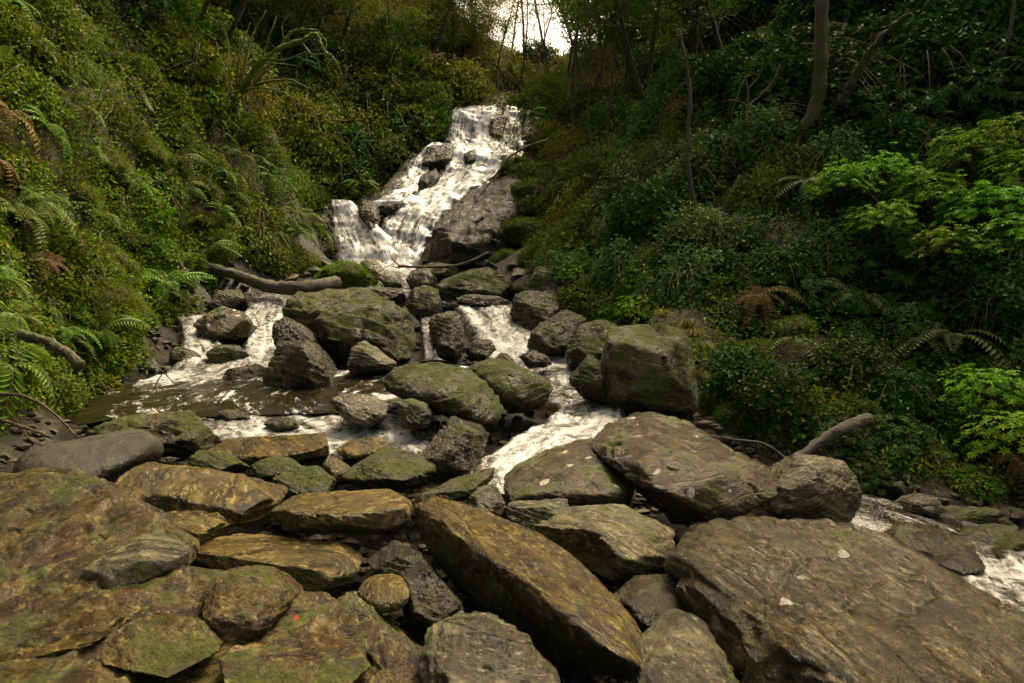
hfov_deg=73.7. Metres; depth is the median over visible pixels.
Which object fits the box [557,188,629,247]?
olive bush
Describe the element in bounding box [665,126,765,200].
holly shrub
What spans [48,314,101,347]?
bramble bush
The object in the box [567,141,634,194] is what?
olive bush
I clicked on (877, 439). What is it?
rhododendron bush
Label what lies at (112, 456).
boulder
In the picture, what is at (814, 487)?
boulder
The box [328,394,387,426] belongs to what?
boulder
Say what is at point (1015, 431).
rhododendron bush
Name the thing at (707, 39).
rhododendron bush
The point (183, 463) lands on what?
stone
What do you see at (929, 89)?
fern
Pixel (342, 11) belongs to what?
rhododendron bush
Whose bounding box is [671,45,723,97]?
dark shrub
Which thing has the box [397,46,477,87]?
brown bush
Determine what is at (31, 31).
bramble bush
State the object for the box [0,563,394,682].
bedrock shelf
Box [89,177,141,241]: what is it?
bramble bush
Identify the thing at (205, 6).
leafy tree
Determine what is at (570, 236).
olive bush
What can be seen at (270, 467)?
boulder
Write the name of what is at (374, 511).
boulder
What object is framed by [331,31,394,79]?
bramble bush
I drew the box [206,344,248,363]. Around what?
boulder
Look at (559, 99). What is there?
thin shrub
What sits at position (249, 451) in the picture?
boulder
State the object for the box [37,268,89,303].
moss cushion
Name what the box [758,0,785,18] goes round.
dark shrub
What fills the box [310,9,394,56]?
brown bush
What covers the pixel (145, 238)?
olive bush
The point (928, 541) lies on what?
boulder
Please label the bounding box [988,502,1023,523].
stone
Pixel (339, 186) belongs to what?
fern
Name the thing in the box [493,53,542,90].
thin shrub
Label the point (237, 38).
olive bush
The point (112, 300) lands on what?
thin shrub
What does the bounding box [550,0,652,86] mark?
leafy tree
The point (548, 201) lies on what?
olive bush
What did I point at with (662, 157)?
holly shrub
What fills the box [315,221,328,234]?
moss cushion
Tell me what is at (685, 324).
grass tuft
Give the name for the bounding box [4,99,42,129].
fern
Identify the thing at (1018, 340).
holly shrub
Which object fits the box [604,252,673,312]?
olive bush
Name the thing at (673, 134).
thin shrub
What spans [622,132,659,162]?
olive bush
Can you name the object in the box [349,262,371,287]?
boulder
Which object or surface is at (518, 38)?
sky
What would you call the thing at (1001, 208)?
rhododendron bush
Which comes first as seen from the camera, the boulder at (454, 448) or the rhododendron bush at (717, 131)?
the boulder at (454, 448)
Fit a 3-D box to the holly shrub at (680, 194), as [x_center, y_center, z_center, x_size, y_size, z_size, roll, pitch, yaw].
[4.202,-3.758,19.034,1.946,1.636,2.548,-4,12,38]
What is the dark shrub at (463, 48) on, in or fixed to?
on the ground
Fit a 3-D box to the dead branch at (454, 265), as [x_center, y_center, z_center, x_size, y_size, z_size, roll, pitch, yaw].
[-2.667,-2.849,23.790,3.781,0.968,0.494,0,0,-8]
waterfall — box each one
[330,199,396,265]
[373,142,441,206]
[377,105,515,269]
[498,106,524,162]
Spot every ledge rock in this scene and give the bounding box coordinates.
[358,200,381,229]
[379,153,416,197]
[380,201,403,216]
[418,168,439,190]
[422,143,452,171]
[464,149,475,163]
[488,113,508,140]
[521,109,542,148]
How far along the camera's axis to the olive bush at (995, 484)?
9.10 m
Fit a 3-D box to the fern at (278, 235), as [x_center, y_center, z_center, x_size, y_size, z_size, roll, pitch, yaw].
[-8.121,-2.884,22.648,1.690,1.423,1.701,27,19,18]
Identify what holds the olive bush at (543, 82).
on the ground
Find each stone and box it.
[78,425,88,432]
[176,462,190,465]
[286,273,298,280]
[301,266,320,275]
[320,261,330,268]
[336,585,353,593]
[449,585,460,592]
[472,257,489,267]
[483,259,498,269]
[506,262,518,268]
[507,420,534,430]
[508,284,524,296]
[511,268,525,277]
[543,288,566,300]
[879,481,907,497]
[889,474,909,485]
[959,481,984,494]
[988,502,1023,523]
[995,517,1012,525]
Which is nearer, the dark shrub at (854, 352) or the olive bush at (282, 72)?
the dark shrub at (854, 352)
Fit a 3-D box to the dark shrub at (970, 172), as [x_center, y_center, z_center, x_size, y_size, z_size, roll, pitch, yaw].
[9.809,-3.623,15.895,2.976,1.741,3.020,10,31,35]
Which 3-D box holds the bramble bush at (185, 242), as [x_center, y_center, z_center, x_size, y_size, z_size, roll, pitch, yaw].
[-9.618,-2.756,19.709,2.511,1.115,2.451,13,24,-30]
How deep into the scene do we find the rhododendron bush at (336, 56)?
40.41 m
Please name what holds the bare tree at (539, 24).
on the ground
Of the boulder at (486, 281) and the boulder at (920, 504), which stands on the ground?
the boulder at (486, 281)
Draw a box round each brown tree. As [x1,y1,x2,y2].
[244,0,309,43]
[338,0,416,50]
[370,0,479,66]
[409,0,480,61]
[441,0,542,93]
[456,1,499,76]
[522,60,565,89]
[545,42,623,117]
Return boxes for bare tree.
[495,0,542,51]
[502,0,555,41]
[506,0,550,92]
[508,0,526,45]
[510,0,573,78]
[525,0,560,73]
[529,0,586,77]
[540,2,580,76]
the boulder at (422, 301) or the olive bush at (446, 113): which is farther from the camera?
the olive bush at (446, 113)
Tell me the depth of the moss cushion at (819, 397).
10.48 m
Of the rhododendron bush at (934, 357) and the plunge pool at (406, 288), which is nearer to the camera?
the rhododendron bush at (934, 357)
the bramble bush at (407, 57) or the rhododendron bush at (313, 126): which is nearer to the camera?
the rhododendron bush at (313, 126)
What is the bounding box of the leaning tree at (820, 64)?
[795,0,913,149]
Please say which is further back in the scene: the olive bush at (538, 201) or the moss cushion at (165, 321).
the olive bush at (538, 201)
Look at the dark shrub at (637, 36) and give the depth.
47.19 m
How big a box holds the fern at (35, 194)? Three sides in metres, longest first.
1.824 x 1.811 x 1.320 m
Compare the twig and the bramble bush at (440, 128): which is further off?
the bramble bush at (440, 128)
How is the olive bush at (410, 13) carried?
on the ground
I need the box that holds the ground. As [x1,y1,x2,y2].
[0,0,1023,682]
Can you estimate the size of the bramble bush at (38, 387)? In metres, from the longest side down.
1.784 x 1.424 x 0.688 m
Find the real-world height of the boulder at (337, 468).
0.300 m
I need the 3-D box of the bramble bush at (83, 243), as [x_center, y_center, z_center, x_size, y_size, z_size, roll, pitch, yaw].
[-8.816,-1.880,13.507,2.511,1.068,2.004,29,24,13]
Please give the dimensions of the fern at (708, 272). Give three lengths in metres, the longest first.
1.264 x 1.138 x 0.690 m
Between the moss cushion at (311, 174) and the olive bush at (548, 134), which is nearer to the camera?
the moss cushion at (311, 174)
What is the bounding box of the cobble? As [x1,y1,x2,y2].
[358,574,409,612]
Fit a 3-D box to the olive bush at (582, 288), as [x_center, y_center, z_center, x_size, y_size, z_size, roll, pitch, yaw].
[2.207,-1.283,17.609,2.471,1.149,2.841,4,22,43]
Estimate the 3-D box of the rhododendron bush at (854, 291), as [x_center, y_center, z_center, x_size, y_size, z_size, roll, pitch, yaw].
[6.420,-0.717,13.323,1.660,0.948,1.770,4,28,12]
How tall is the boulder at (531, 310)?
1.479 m
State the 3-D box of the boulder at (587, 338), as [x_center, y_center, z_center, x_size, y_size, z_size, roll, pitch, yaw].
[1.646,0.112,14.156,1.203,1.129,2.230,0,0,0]
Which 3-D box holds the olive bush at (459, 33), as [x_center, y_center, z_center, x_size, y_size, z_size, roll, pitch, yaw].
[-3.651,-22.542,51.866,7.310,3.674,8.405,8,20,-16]
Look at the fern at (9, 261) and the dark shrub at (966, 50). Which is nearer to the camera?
the fern at (9, 261)
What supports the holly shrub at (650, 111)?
on the ground
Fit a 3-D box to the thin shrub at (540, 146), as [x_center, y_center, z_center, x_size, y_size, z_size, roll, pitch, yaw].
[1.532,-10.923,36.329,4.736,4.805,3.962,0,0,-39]
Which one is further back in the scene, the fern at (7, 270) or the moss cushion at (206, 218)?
the moss cushion at (206, 218)
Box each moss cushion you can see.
[0,181,30,221]
[0,207,6,225]
[0,319,28,344]
[0,376,41,401]
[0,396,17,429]
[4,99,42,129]
[9,226,46,259]
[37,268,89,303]
[43,384,86,410]
[48,238,82,267]
[65,175,105,218]
[80,61,105,94]
[82,22,117,48]
[82,250,126,278]
[84,279,137,317]
[87,140,140,192]
[95,45,130,71]
[95,273,143,311]
[96,240,143,283]
[105,91,132,112]
[121,267,142,291]
[134,134,179,176]
[136,299,161,330]
[140,263,169,293]
[150,307,176,325]
[168,91,205,123]
[170,216,194,232]
[170,268,197,291]
[189,170,228,206]
[192,210,225,232]
[200,232,237,257]
[277,220,292,237]
[284,218,299,235]
[285,132,315,159]
[289,160,321,182]
[297,218,312,234]
[298,252,322,267]
[306,180,332,207]
[311,214,324,226]
[314,259,375,288]
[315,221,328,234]
[371,171,389,185]
[490,248,516,263]
[499,155,529,175]
[499,215,544,248]
[506,176,548,200]
[516,245,538,266]
[578,300,607,321]
[626,307,660,324]
[696,386,727,414]
[710,397,762,432]
[724,336,782,360]
[760,312,819,341]
[808,386,826,405]
[920,448,958,473]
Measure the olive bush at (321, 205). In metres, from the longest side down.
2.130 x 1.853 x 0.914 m
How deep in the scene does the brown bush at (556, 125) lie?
37.69 m
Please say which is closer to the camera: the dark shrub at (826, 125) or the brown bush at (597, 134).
the dark shrub at (826, 125)
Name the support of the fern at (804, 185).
on the ground
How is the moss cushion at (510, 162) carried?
on the cliff outcrop at (463, 230)
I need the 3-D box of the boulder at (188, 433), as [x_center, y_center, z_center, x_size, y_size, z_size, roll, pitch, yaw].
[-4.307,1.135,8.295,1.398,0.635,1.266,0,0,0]
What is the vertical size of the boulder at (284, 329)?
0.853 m
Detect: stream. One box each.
[100,291,292,394]
[132,314,226,384]
[160,403,442,464]
[417,316,448,364]
[441,300,628,493]
[632,494,1023,611]
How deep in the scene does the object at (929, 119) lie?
17.16 m
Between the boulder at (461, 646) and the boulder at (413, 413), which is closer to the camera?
the boulder at (461, 646)
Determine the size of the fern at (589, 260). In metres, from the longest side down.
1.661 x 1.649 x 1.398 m
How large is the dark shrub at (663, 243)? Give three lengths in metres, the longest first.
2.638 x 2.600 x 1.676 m
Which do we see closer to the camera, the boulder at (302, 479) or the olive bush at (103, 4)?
the boulder at (302, 479)
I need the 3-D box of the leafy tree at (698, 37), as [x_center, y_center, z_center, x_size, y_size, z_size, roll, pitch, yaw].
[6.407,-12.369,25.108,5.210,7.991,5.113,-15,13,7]
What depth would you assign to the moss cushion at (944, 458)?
9.66 m
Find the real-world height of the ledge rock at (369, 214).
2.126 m
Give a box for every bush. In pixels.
[0,0,52,76]
[0,44,74,128]
[0,130,27,167]
[0,143,61,194]
[0,210,30,279]
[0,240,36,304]
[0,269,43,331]
[0,331,44,388]
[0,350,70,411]
[3,9,86,84]
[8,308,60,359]
[12,0,107,67]
[24,253,126,321]
[27,354,94,419]
[28,286,69,330]
[32,217,123,288]
[33,280,116,335]
[40,312,95,347]
[41,35,96,85]
[44,335,118,397]
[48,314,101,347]
[50,316,127,390]
[52,3,110,60]
[61,371,125,407]
[66,0,117,18]
[72,314,160,384]
[85,304,153,351]
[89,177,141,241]
[98,97,150,150]
[106,165,186,239]
[110,204,158,255]
[114,49,167,92]
[122,0,176,28]
[124,64,202,132]
[127,11,234,110]
[128,233,187,271]
[133,10,211,71]
[136,153,195,219]
[143,288,214,326]
[145,0,206,42]
[150,105,208,152]
[157,53,243,127]
[157,223,217,273]
[159,0,242,50]
[189,226,246,264]
[192,18,290,95]
[194,143,230,184]
[198,41,285,138]
[199,30,241,74]
[203,0,257,34]
[212,164,259,198]
[217,193,282,242]
[223,213,297,277]
[224,97,270,152]
[242,0,285,24]
[242,193,299,239]
[243,17,285,73]
[245,62,312,126]
[248,0,319,71]
[254,138,293,168]
[257,12,331,90]
[261,84,348,159]
[268,53,320,97]
[271,240,318,276]
[274,72,343,129]
[275,120,362,185]
[280,89,324,132]
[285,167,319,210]
[290,47,360,103]
[292,127,347,171]
[296,15,360,77]
[301,153,383,203]
[307,0,339,28]
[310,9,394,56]
[311,0,365,28]
[311,197,331,212]
[312,90,362,130]
[322,117,393,167]
[327,93,360,127]
[328,46,372,87]
[329,100,383,141]
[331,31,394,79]
[334,60,385,95]
[345,9,429,61]
[345,120,423,180]
[350,71,430,123]
[354,0,405,32]
[354,133,414,178]
[355,99,436,141]
[361,36,443,89]
[369,108,442,149]
[378,0,424,17]
[380,7,438,39]
[380,102,453,142]
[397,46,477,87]
[397,77,454,114]
[414,0,465,18]
[416,53,521,108]
[417,28,467,60]
[426,105,458,132]
[431,14,506,69]
[436,71,485,103]
[461,48,522,90]
[466,50,508,80]
[480,58,527,89]
[492,42,529,66]
[498,85,561,119]
[503,56,539,81]
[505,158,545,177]
[515,74,542,93]
[515,190,555,214]
[520,62,550,77]
[520,117,566,150]
[520,228,561,256]
[526,72,580,109]
[527,67,557,78]
[530,127,568,155]
[530,159,564,179]
[531,236,574,264]
[532,204,568,225]
[535,186,568,217]
[536,159,601,212]
[538,123,603,170]
[539,145,604,181]
[540,52,572,68]
[540,172,606,226]
[544,63,580,79]
[548,267,623,320]
[549,52,583,67]
[553,213,603,252]
[554,264,594,280]
[555,231,605,264]
[556,277,610,308]
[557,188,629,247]
[561,56,587,70]
[562,126,613,156]
[564,77,618,115]
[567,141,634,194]
[575,93,638,143]
[576,69,628,87]
[582,284,638,324]
[602,85,638,113]
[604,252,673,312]
[608,50,660,89]
[612,110,657,147]
[613,292,660,318]
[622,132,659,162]
[628,136,690,173]
[630,240,671,274]
[632,69,691,110]
[637,37,698,75]
[648,88,727,138]
[653,107,707,141]
[672,116,769,173]
[677,0,757,48]
[681,269,762,321]
[693,62,772,123]
[693,113,734,145]
[711,210,788,262]
[717,159,814,218]
[751,139,839,191]
[754,266,850,322]
[761,19,907,100]
[794,81,931,141]
[796,407,876,470]
[801,277,889,336]
[805,155,886,202]
[816,385,886,434]
[821,230,941,314]
[826,436,915,495]
[838,199,925,237]
[839,409,938,475]
[846,101,914,151]
[848,141,923,187]
[874,165,980,213]
[876,273,963,341]
[883,39,1022,135]
[883,328,976,383]
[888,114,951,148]
[898,216,998,264]
[906,209,974,255]
[913,127,1016,176]
[921,22,1023,128]
[927,174,1023,229]
[930,185,1016,235]
[930,363,1023,412]
[936,316,1023,373]
[937,461,1023,503]
[949,112,1023,168]
[949,404,1023,458]
[951,291,1023,339]
[954,353,1023,396]
[955,207,1023,256]
[966,149,1023,203]
[995,394,1023,415]
[1002,289,1023,335]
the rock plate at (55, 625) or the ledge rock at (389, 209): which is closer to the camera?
the rock plate at (55, 625)
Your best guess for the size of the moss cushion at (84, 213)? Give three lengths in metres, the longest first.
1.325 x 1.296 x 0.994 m
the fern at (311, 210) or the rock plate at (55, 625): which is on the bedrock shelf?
the rock plate at (55, 625)
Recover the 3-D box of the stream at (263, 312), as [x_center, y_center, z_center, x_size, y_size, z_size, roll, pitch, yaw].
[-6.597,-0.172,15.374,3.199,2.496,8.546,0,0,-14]
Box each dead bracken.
[0,100,41,174]
[0,155,22,217]
[21,248,73,293]
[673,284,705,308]
[723,284,812,331]
[893,245,956,289]
[978,442,1023,504]
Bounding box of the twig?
[153,368,174,388]
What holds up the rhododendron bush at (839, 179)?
on the ground
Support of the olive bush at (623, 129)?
on the ground
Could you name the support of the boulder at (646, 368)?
on the ground
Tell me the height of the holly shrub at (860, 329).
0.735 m
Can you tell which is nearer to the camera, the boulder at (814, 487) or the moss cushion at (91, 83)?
the boulder at (814, 487)
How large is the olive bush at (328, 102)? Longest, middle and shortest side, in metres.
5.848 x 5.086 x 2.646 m
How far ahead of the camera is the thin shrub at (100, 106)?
16.31 m
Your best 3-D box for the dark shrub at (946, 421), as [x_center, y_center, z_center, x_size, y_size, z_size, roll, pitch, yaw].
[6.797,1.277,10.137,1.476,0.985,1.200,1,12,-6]
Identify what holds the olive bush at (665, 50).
on the ground
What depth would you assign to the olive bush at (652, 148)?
23.68 m
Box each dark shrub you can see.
[210,0,264,56]
[321,149,382,199]
[323,121,382,178]
[333,87,374,128]
[348,77,401,129]
[446,39,488,66]
[507,47,551,66]
[513,190,543,219]
[521,38,562,67]
[562,39,597,55]
[596,176,695,274]
[609,8,662,58]
[636,226,734,297]
[641,1,682,46]
[660,47,756,136]
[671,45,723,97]
[695,247,769,304]
[698,340,812,415]
[709,25,773,66]
[709,97,765,132]
[709,301,767,339]
[714,0,787,40]
[716,361,824,455]
[717,34,879,130]
[732,242,820,296]
[748,92,828,138]
[754,16,866,98]
[756,31,926,141]
[756,361,815,400]
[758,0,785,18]
[761,0,882,49]
[776,0,917,35]
[785,110,854,157]
[791,170,911,260]
[792,332,910,411]
[808,6,926,56]
[843,158,904,206]
[844,38,949,115]
[846,198,954,264]
[849,311,919,350]
[850,105,950,184]
[854,362,945,426]
[857,6,968,82]
[864,15,997,121]
[876,0,1022,44]
[882,119,978,183]
[888,0,1013,71]
[890,144,992,212]
[895,239,1023,322]
[901,30,1017,86]
[903,371,955,421]
[910,213,989,275]
[927,394,998,463]
[931,291,981,332]
[935,408,1023,475]
[936,62,1017,121]
[938,268,1023,358]
[964,0,1023,57]
[970,51,1023,109]
[973,159,1023,190]
[992,177,1022,225]
[1002,109,1023,157]
[1004,36,1023,115]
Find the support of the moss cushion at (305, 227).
on the ground
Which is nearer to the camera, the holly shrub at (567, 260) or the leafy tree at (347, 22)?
the holly shrub at (567, 260)
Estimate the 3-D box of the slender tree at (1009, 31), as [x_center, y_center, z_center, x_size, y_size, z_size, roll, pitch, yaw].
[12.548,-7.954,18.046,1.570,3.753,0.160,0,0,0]
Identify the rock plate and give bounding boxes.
[0,590,131,661]
[0,657,115,682]
[100,612,221,677]
[219,633,370,682]
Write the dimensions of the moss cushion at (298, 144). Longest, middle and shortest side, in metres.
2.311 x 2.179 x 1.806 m
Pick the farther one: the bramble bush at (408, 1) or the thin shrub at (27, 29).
the bramble bush at (408, 1)
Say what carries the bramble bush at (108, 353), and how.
on the ground
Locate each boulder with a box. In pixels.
[0,467,199,592]
[12,429,163,482]
[80,409,215,457]
[83,533,196,587]
[116,462,287,527]
[166,509,231,544]
[168,346,200,362]
[187,450,251,472]
[190,533,362,595]
[193,306,257,344]
[202,565,303,644]
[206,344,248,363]
[208,290,246,311]
[209,432,329,465]
[216,409,249,419]
[222,363,264,379]
[251,456,300,478]
[262,339,337,388]
[263,417,298,431]
[270,488,412,534]
[271,317,322,348]
[271,465,336,493]
[282,287,416,362]
[322,457,350,485]
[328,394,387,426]
[336,437,397,460]
[342,448,437,492]
[346,340,396,375]
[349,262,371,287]
[361,259,385,284]
[365,286,406,307]
[368,540,421,575]
[379,273,401,287]
[382,362,503,427]
[396,398,434,430]
[400,555,463,632]
[405,285,442,321]
[406,268,437,288]
[410,467,494,503]
[414,496,642,676]
[419,610,560,682]
[421,416,488,481]
[425,262,457,283]
[428,311,464,359]
[436,267,512,308]
[456,294,510,306]
[464,339,495,360]
[466,358,552,412]
[468,484,507,515]
[495,353,514,362]
[503,438,634,507]
[504,498,569,528]
[509,290,563,330]
[519,350,551,368]
[524,264,570,291]
[527,308,585,356]
[531,504,674,580]
[565,319,617,367]
[569,355,606,402]
[587,412,777,524]
[600,323,698,418]
[614,574,686,632]
[630,608,739,682]
[664,516,1023,682]
[763,453,862,522]
[883,522,975,557]
[896,492,945,516]
[930,551,985,575]
[945,506,1003,523]
[960,523,1023,550]
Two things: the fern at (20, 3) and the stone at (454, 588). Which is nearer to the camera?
the stone at (454, 588)
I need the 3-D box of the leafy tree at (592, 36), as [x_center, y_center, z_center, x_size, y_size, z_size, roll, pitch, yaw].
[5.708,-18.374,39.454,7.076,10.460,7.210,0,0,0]
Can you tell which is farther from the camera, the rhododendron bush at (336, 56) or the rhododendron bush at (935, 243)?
the rhododendron bush at (336, 56)
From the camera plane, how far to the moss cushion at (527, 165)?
32.60 m
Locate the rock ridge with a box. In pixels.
[267,591,422,682]
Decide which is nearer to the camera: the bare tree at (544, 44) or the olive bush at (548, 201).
the olive bush at (548, 201)
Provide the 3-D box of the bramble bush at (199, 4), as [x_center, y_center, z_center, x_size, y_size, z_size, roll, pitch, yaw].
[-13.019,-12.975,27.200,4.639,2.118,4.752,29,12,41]
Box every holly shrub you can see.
[514,218,553,247]
[523,242,566,280]
[527,171,565,217]
[543,248,596,286]
[544,217,587,246]
[555,78,615,127]
[572,147,665,232]
[581,193,665,266]
[587,233,651,299]
[617,37,674,90]
[623,83,683,145]
[627,151,720,207]
[628,138,717,186]
[628,264,686,318]
[640,200,734,261]
[641,242,736,321]
[643,176,689,223]
[647,40,702,121]
[662,206,788,281]
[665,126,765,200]
[668,143,742,204]
[670,0,755,64]
[701,66,745,117]
[722,99,826,176]
[781,212,883,282]
[784,120,873,186]
[825,200,919,281]
[829,319,876,346]
[872,301,950,357]
[923,363,1002,417]
[935,227,1023,293]
[994,450,1023,488]
[995,329,1023,371]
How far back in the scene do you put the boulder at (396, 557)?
4.61 m
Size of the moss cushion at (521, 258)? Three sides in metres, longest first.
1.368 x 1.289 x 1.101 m
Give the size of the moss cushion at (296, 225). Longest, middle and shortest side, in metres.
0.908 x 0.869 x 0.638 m
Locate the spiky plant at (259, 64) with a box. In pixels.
[220,10,339,120]
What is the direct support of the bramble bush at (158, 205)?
on the ground
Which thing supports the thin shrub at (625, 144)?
on the ground
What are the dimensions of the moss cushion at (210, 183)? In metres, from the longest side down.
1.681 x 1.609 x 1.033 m
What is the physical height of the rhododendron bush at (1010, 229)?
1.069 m
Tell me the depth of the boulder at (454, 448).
6.92 m
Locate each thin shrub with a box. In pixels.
[0,0,65,58]
[0,41,35,79]
[1,211,55,282]
[19,117,128,218]
[33,19,183,154]
[61,255,151,337]
[76,192,149,246]
[219,63,306,167]
[241,140,330,205]
[449,37,502,81]
[453,56,507,96]
[491,86,567,163]
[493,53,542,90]
[530,81,576,119]
[531,198,609,257]
[579,108,674,173]
[646,111,709,156]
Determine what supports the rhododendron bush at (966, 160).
on the ground
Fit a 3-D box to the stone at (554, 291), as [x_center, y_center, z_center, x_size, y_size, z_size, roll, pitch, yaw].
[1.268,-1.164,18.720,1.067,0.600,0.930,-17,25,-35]
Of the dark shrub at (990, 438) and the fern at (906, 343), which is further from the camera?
the fern at (906, 343)
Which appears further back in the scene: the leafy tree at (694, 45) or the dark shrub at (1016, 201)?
the leafy tree at (694, 45)
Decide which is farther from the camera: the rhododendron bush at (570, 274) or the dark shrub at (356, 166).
the dark shrub at (356, 166)
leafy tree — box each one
[196,0,264,30]
[223,0,330,45]
[269,0,377,76]
[284,0,304,37]
[309,0,377,58]
[319,0,381,28]
[340,0,395,48]
[407,0,499,60]
[431,0,506,53]
[456,0,518,63]
[513,0,667,106]
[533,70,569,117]
[542,0,600,76]
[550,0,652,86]
[551,0,653,81]
[552,0,648,73]
[556,0,684,110]
[587,0,684,89]
[609,0,741,81]
[658,0,755,57]
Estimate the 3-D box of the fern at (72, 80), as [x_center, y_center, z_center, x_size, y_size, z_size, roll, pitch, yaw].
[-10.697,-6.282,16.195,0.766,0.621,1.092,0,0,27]
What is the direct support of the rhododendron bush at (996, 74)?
on the ground
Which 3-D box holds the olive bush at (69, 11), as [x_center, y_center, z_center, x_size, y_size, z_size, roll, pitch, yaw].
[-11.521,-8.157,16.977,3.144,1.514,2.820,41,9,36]
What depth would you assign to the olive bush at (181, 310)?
17.00 m
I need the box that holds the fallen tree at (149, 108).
[123,62,154,116]
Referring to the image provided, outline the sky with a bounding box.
[458,0,650,55]
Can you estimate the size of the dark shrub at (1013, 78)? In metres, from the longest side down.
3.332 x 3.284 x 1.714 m
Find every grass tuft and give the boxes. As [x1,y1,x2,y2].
[645,308,673,318]
[674,318,701,330]
[682,328,709,338]
[684,370,711,379]
[688,341,716,349]
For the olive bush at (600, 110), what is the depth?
34.20 m
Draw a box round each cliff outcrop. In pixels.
[318,204,337,259]
[427,163,545,270]
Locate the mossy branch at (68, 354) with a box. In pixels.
[16,329,84,370]
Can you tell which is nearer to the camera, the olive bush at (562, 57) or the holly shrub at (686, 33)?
the holly shrub at (686, 33)
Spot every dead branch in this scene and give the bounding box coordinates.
[0,392,76,445]
[380,247,488,271]
[472,139,547,207]
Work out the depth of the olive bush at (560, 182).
29.46 m
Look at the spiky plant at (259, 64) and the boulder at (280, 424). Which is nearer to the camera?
the boulder at (280, 424)
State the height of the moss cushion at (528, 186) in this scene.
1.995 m
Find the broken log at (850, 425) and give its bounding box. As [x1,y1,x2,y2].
[710,413,873,467]
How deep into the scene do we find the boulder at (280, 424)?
9.47 m
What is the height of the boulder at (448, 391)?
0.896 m
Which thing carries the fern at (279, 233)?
on the ground
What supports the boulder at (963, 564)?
in the stream at (1001, 578)
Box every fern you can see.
[0,18,60,70]
[0,198,76,284]
[0,265,33,312]
[0,299,45,345]
[0,343,55,435]
[1,0,43,28]
[1,103,73,191]
[3,175,81,266]
[34,305,102,370]
[37,57,87,91]
[43,83,108,174]
[46,325,95,371]
[59,305,151,363]
[66,131,110,169]
[70,200,121,236]
[118,172,153,209]
[139,269,215,311]
[140,270,193,311]
[162,166,208,209]
[168,148,214,177]
[179,240,242,295]
[200,108,241,144]
[200,199,242,230]
[207,159,246,189]
[214,131,269,184]
[223,188,249,207]
[240,225,258,251]
[246,230,282,270]
[252,165,299,208]
[261,161,298,178]
[261,225,290,243]
[275,194,325,236]
[280,222,318,243]
[302,208,325,229]
[308,222,333,260]
[328,180,348,195]
[336,179,379,199]
[507,107,547,123]
[575,248,607,282]
[681,263,731,289]
[762,173,854,217]
[766,336,825,384]
[809,277,895,325]
[888,336,973,366]
[890,87,935,116]
[910,328,1016,380]
[926,111,960,126]
[936,126,1017,154]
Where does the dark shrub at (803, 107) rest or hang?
on the ground
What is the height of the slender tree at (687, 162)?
4.835 m
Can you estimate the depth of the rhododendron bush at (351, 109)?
36.30 m
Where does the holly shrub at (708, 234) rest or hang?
on the ground
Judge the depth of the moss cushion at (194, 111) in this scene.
21.69 m
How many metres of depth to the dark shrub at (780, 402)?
9.88 m
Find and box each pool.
[71,366,467,424]
[359,262,412,297]
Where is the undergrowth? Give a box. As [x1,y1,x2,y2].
[0,0,1023,504]
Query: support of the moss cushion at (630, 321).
on the ground
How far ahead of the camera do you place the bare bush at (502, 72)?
47.20 m
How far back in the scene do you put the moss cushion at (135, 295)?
14.16 m
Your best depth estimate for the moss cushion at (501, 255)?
25.97 m
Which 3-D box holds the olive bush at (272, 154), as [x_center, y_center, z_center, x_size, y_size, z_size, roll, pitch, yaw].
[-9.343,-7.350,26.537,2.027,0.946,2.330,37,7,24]
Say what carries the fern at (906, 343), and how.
on the ground
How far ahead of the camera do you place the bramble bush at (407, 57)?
41.04 m
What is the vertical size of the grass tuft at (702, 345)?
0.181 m
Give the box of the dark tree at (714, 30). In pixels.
[633,0,759,54]
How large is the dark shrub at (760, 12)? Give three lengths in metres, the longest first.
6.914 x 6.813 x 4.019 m
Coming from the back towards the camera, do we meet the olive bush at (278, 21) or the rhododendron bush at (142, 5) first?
the olive bush at (278, 21)
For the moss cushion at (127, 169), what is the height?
1.310 m
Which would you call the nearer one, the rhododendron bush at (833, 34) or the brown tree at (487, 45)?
the rhododendron bush at (833, 34)
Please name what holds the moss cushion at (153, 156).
on the ground
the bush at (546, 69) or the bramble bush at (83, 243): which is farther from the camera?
the bush at (546, 69)
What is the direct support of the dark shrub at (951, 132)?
on the ground
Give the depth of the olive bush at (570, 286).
17.70 m
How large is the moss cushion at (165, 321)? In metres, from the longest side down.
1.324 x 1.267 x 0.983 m
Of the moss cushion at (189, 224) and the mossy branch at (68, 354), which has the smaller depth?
the mossy branch at (68, 354)
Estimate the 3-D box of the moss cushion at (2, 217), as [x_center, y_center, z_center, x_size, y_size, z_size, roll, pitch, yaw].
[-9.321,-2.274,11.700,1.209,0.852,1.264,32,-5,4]
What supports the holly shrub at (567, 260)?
on the ground
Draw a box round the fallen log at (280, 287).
[201,262,341,294]
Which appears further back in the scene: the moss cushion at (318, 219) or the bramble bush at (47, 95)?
the moss cushion at (318, 219)
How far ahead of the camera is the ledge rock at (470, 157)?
35.90 m
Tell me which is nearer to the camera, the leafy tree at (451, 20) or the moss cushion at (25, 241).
the moss cushion at (25, 241)
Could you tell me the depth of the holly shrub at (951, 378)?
10.84 m
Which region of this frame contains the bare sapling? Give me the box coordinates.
[723,58,779,151]
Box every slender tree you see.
[570,0,579,150]
[587,60,597,188]
[605,2,616,147]
[679,30,698,212]
[982,0,1015,80]

